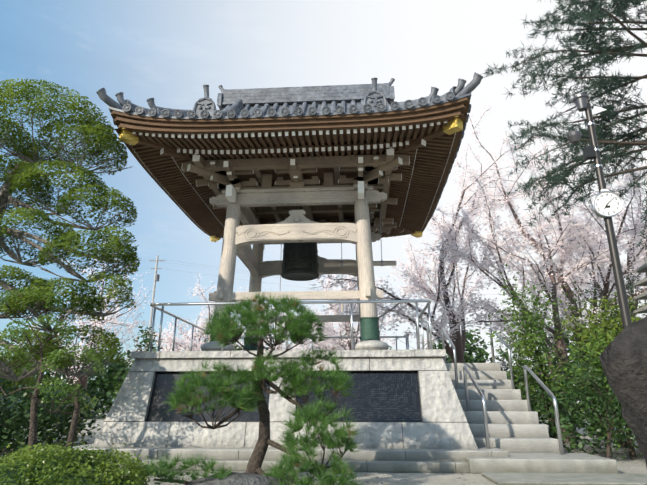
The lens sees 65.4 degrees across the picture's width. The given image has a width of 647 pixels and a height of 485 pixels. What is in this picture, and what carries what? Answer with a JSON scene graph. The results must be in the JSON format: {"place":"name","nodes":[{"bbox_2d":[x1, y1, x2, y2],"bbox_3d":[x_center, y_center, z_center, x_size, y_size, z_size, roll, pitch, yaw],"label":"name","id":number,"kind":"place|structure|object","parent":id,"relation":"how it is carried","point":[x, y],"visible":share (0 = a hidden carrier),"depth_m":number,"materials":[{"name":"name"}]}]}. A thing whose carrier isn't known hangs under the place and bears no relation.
{"place":"outdoors","nodes":[
{"label":"outdoors","id":0,"kind":"place"},
{"bbox_2d":[0,344,52,409],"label":"foliage","id":1,"kind":"object","parent":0,"point":[19,382],"depth_m":12.88,"materials":[{"name":"green plant"}]},
{"bbox_2d":[0,405,646,484],"bbox_3d":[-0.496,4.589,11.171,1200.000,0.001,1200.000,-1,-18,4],"label":"ground","id":2,"kind":"structure","parent":0,"point":[628,465],"depth_m":7.35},
{"bbox_2d":[0,287,75,448],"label":"tree","id":3,"kind":"object","parent":2,"relation":"on","point":[11,331],"depth_m":7.70,"materials":[{"name":"green plant"}]},
{"bbox_2d":[0,352,102,445],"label":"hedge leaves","id":4,"kind":"object","parent":2,"relation":"on","point":[58,421],"visible":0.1,"depth_m":12.64,"materials":[{"name":"green plant"}]},
{"bbox_2d":[0,374,104,456],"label":"hedge leaves","id":5,"kind":"object","parent":2,"relation":"on","point":[17,406],"visible":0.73,"depth_m":9.98,"materials":[{"name":"green plant"}]},
{"bbox_2d":[29,343,104,449],"bbox_3d":[-3.790,2.408,7.364,0.929,1.850,1.018,-1,-18,4],"label":"tree","id":6,"kind":"object","parent":2,"relation":"on","point":[95,368],"depth_m":7.37,"materials":[{"name":"green plant"}]},
{"bbox_2d":[0,78,139,380],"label":"tree","id":7,"kind":"object","parent":2,"relation":"on","point":[105,132],"depth_m":9.37,"materials":[{"name":"green plant"}]},
{"bbox_2d":[0,438,159,484],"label":"azalea shrub","id":8,"kind":"object","parent":2,"relation":"on","point":[138,477],"depth_m":4.50,"materials":[{"name":"green plant"}]},
{"bbox_2d":[24,263,148,432],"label":"cherry tree branches","id":9,"kind":"object","parent":2,"relation":"on","point":[83,382],"visible":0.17,"depth_m":17.92,"materials":[{"name":"pink plant"}]},
{"bbox_2d":[13,239,155,384],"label":"cherry blossoms","id":10,"kind":"object","parent":9,"relation":"attached to","point":[99,324],"visible":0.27,"depth_m":18.77,"materials":[{"name":"pink plant"}]},
{"bbox_2d":[126,451,240,484],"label":"shrub","id":11,"kind":"object","parent":2,"relation":"on","point":[185,464],"depth_m":5.35,"materials":[{"name":"green plant"}]},
{"bbox_2d":[124,274,248,364],"bbox_3d":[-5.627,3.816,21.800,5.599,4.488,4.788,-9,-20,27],"label":"cherry blossoms","id":12,"kind":"object","parent":2,"relation":"on","point":[199,321],"visible":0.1,"depth_m":21.75,"materials":[{"name":"pink plant"}]},
{"bbox_2d":[161,329,269,350],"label":"cherry tree branches","id":13,"kind":"object","parent":2,"relation":"on","point":[185,348],"visible":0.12,"depth_m":16.39,"materials":[{"name":"pink plant"}]},
{"bbox_2d":[150,322,269,350],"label":"cherry blossoms","id":14,"kind":"object","parent":13,"relation":"attached to","point":[167,339],"visible":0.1,"depth_m":16.36,"materials":[{"name":"pink plant"}]},
{"bbox_2d":[188,472,286,484],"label":"rock","id":15,"kind":"object","parent":2,"relation":"on","point":[236,478],"visible":0.75,"depth_m":5.23,"materials":[{"name":"grey stone"}]},
{"bbox_2d":[162,290,366,484],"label":"pine tree","id":16,"kind":"object","parent":2,"relation":"on","point":[295,378],"depth_m":6.10,"materials":[{"name":"green plant"}]},
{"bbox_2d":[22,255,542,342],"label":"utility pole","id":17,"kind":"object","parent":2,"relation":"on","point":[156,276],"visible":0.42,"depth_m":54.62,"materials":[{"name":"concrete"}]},
{"bbox_2d":[235,288,344,350],"bbox_3d":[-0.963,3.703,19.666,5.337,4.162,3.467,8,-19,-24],"label":"cherry blossoms","id":18,"kind":"object","parent":2,"relation":"on","point":[299,347],"visible":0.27,"depth_m":19.95,"materials":[{"name":"pink plant"}]},
{"bbox_2d":[73,444,508,472],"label":"stone step","id":19,"kind":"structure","parent":2,"relation":"on","point":[415,460],"depth_m":7.73,"materials":[{"name":"stone"}]},
{"bbox_2d":[92,349,477,448],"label":"stone platform","id":20,"kind":"structure","parent":19,"relation":"on","point":[385,406],"depth_m":8.62,"materials":[{"name":"stone"}]},
{"bbox_2d":[150,299,432,350],"bbox_3d":[-0.372,2.354,11.875,5.625,0.927,5.376,-1,-18,4],"label":"platform railing","id":21,"kind":"object","parent":20,"relation":"on","point":[352,337],"visible":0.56,"depth_m":9.57,"materials":[{"name":"silver metal"}]},
{"bbox_2d":[201,340,388,350],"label":"column bases","id":22,"kind":"object","parent":20,"relation":"on","point":[364,345],"visible":0.38,"depth_m":10.04,"materials":[{"name":"grey stone"}]},
{"bbox_2d":[209,181,386,338],"bbox_3d":[-0.496,0.888,12.352,4.019,3.430,4.019,-1,-18,4],"label":"bell tower frame","id":23,"kind":"object","parent":22,"relation":"on","point":[295,226],"visible":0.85,"depth_m":11.14,"materials":[{"name":"beige wood"}]},
{"bbox_2d":[210,316,379,350],"bbox_3d":[-0.496,2.295,11.903,3.517,0.489,3.517,-1,-18,4],"label":"pillar base sleeve","id":24,"kind":"object","parent":23,"relation":"attached to","point":[370,328],"visible":0.4,"depth_m":10.21,"materials":[{"name":"green metal"}]},
{"bbox_2d":[182,147,409,233],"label":"roof brackets","id":25,"kind":"object","parent":23,"relation":"on","point":[374,171],"visible":0.52,"depth_m":11.43,"materials":[{"name":"grey wood"}]},
{"bbox_2d":[111,97,469,241],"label":"roof rafters","id":26,"kind":"object","parent":25,"relation":"on","point":[425,139],"visible":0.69,"depth_m":10.43,"materials":[{"name":"brown wood"}]},
{"bbox_2d":[108,92,470,220],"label":"bell tower roof tiles","id":27,"kind":"object","parent":26,"relation":"on","point":[295,109],"visible":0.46,"depth_m":9.77,"materials":[{"name":"grey ceramic"}]},
{"bbox_2d":[96,72,482,116],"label":"roof ridges and ogre tiles","id":28,"kind":"object","parent":27,"relation":"on","point":[374,94],"visible":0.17,"depth_m":13.68,"materials":[{"name":"grey tile"}]},
{"bbox_2d":[281,207,318,280],"bbox_3d":[-0.576,-0.082,12.667,0.940,1.950,0.940,-1,-18,4],"label":"temple bell","id":29,"kind":"object","parent":23,"relation":"hanging from","point":[300,262],"visible":0.67,"depth_m":12.17,"materials":[{"name":"brown metal"}]},
{"bbox_2d":[280,204,395,311],"bbox_3d":[0.324,0.070,12.618,2.933,3.390,0.301,-3,-18,9],"label":"bell striker","id":30,"kind":"object","parent":23,"relation":"hanging from","point":[355,263],"visible":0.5,"depth_m":12.34,"materials":[{"name":"wood"}]},
{"bbox_2d":[104,350,491,467],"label":"platform joints","id":31,"kind":"object","parent":20,"relation":"attached to","point":[255,421],"visible":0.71,"depth_m":8.65,"materials":[{"name":"stone"}]},
{"bbox_2d":[1,324,623,419],"bbox_3d":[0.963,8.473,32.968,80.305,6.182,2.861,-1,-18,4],"label":"hedge leaves","id":32,"kind":"object","parent":2,"relation":"on","point":[103,380],"visible":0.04,"depth_m":32.99,"materials":[{"name":"green plant"}]},
{"bbox_2d":[176,471,465,483],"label":"pebbles","id":33,"kind":"object","parent":2,"relation":"on","point":[381,482],"visible":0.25,"depth_m":6.83,"materials":[{"name":"stone"}]},
{"bbox_2d":[155,472,488,484],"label":"leaf litter","id":34,"kind":"object","parent":2,"relation":"on","point":[382,478],"visible":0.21,"depth_m":6.71,"materials":[{"name":"plant"}]},
{"bbox_2d":[296,274,407,349],"bbox_3d":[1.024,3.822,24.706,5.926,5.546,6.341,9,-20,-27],"label":"cherry tree blossoms","id":35,"kind":"object","parent":2,"relation":"on","point":[342,323],"visible":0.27,"depth_m":23.21,"materials":[{"name":"pink plant"}]},
{"bbox_2d":[308,132,543,362],"bbox_3d":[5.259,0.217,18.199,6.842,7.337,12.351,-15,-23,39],"label":"cherry blossoms","id":36,"kind":"object","parent":2,"relation":"on","point":[416,286],"visible":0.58,"depth_m":17.31,"materials":[{"name":"pink plant"}]},
{"bbox_2d":[471,258,571,438],"bbox_3d":[4.708,2.531,11.658,2.059,4.245,3.115,-13,-22,35],"label":"shrub","id":37,"kind":"object","parent":2,"relation":"on","point":[532,343],"depth_m":11.28,"materials":[{"name":"green plant"}]},
{"bbox_2d":[423,165,629,443],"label":"cherry tree branches","id":38,"kind":"object","parent":2,"relation":"on","point":[560,343],"visible":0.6,"depth_m":14.00,"materials":[{"name":"pink plant"}]},
{"bbox_2d":[418,152,640,370],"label":"cherry blossoms","id":39,"kind":"object","parent":38,"relation":"attached to","point":[518,259],"visible":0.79,"depth_m":14.56,"materials":[{"name":"pink plant"}]},
{"bbox_2d":[445,363,617,473],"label":"stone stairs","id":40,"kind":"structure","parent":2,"relation":"on","point":[518,432],"depth_m":8.84,"materials":[{"name":"stone"}]},
{"bbox_2d":[441,327,458,388],"bbox_3d":[2.858,2.586,11.443,0.057,1.482,1.410,-1,-18,4],"label":"stair handrail","id":41,"kind":"object","parent":40,"relation":"on","point":[443,331],"visible":0.92,"depth_m":10.88,"materials":[{"name":"silver metal"}]},
{"bbox_2d":[463,365,489,448],"bbox_3d":[2.708,2.904,8.985,0.057,1.482,1.410,-1,-18,4],"label":"stair handrail","id":42,"kind":"object","parent":40,"relation":"attached to","point":[465,369],"visible":1,"depth_m":8.66,"materials":[{"name":"silver metal"}]},
{"bbox_2d":[489,327,514,388],"bbox_3d":[4.006,2.563,11.369,0.057,1.482,1.410,-1,-18,4],"label":"stair handrail","id":43,"kind":"object","parent":40,"relation":"on","point":[491,329],"visible":0.85,"depth_m":10.94,"materials":[{"name":"silver metal"}]},
{"bbox_2d":[523,365,563,453],"bbox_3d":[3.855,2.880,8.911,0.057,1.482,1.410,-1,-18,4],"label":"stair handrail","id":44,"kind":"object","parent":40,"relation":"attached to","point":[540,382],"visible":1,"depth_m":8.54,"materials":[{"name":"silver metal"}]},
{"bbox_2d":[455,109,646,437],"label":"cherry tree branches","id":45,"kind":"object","parent":2,"relation":"on","point":[566,289],"visible":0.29,"depth_m":15.80,"materials":[{"name":"pink plant"}]},
{"bbox_2d":[445,99,646,348],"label":"cherry blossoms","id":46,"kind":"object","parent":45,"relation":"attached to","point":[642,255],"visible":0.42,"depth_m":16.30,"materials":[{"name":"pink plant"}]},
{"bbox_2d":[482,472,646,484],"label":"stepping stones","id":47,"kind":"object","parent":2,"relation":"on","point":[561,479],"visible":0.96,"depth_m":6.51,"materials":[{"name":"stone"}]},
{"bbox_2d":[493,152,646,320],"bbox_3d":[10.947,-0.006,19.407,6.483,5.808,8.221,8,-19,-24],"label":"cherry tree blossoms","id":48,"kind":"object","parent":2,"relation":"on","point":[630,235],"visible":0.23,"depth_m":18.60,"materials":[{"name":"pink plant"}]},
{"bbox_2d":[526,361,642,458],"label":"hedge leaves","id":49,"kind":"object","parent":2,"relation":"on","point":[565,406],"visible":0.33,"depth_m":9.73,"materials":[{"name":"green plant"}]},
{"bbox_2d":[535,316,637,458],"bbox_3d":[5.249,2.741,9.629,2.447,2.608,1.730,-16,-24,41],"label":"shrub","id":50,"kind":"object","parent":2,"relation":"on","point":[592,355],"depth_m":9.70,"materials":[{"name":"green plant"}]},
{"bbox_2d":[543,281,646,447],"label":"shrub","id":51,"kind":"object","parent":2,"relation":"on","point":[605,323],"depth_m":11.97,"materials":[{"name":"green plant"}]},
{"bbox_2d":[552,347,640,458],"bbox_3d":[4.976,2.841,8.966,1.445,1.997,1.544,-1,-18,4],"label":"low shrub","id":52,"kind":"object","parent":2,"relation":"on","point":[599,411],"depth_m":8.98,"materials":[{"name":"green plant"}]},
{"bbox_2d":[563,264,646,354],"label":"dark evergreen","id":53,"kind":"object","parent":2,"relation":"on","point":[627,287],"depth_m":15.23,"materials":[{"name":"green plant"}]},
{"bbox_2d":[566,93,646,467],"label":"clock pole","id":54,"kind":"object","parent":2,"relation":"on","point":[606,205],"visible":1,"depth_m":8.18,"materials":[{"name":"grey metal"}]},
{"bbox_2d":[599,315,646,460],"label":"monument stone","id":55,"kind":"object","parent":2,"relation":"on","point":[623,357],"visible":1,"depth_m":3.88,"materials":[{"name":"grey stone"}]},
{"bbox_2d":[633,256,646,312],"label":"stone pagoda","id":56,"kind":"object","parent":2,"relation":"on","point":[643,281],"visible":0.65,"depth_m":10.34,"materials":[{"name":"grey stone"}]},
{"bbox_2d":[0,0,646,401],"label":"sky","id":57,"kind":"structure","parent":0,"point":[165,51],"materials":[{"name":"blue"}]},
{"bbox_2d":[480,0,646,250],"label":"cedar tree","id":58,"kind":"object","parent":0,"point":[592,13],"depth_m":12.32,"materials":[{"name":"green plant"}]},
{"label":"shrub branches","id":59,"kind":"object","parent":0,"visible":0},
{"bbox_2d":[104,346,141,410],"bbox_3d":[-5.349,4.019,14.194,1.739,2.178,2.039,-6,-19,19],"label":"shrub","id":60,"kind":"object","parent":59,"relation":"attached to","point":[120,382],"visible":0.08,"depth_m":14.13,"materials":[{"name":"green plant"}]}
]}

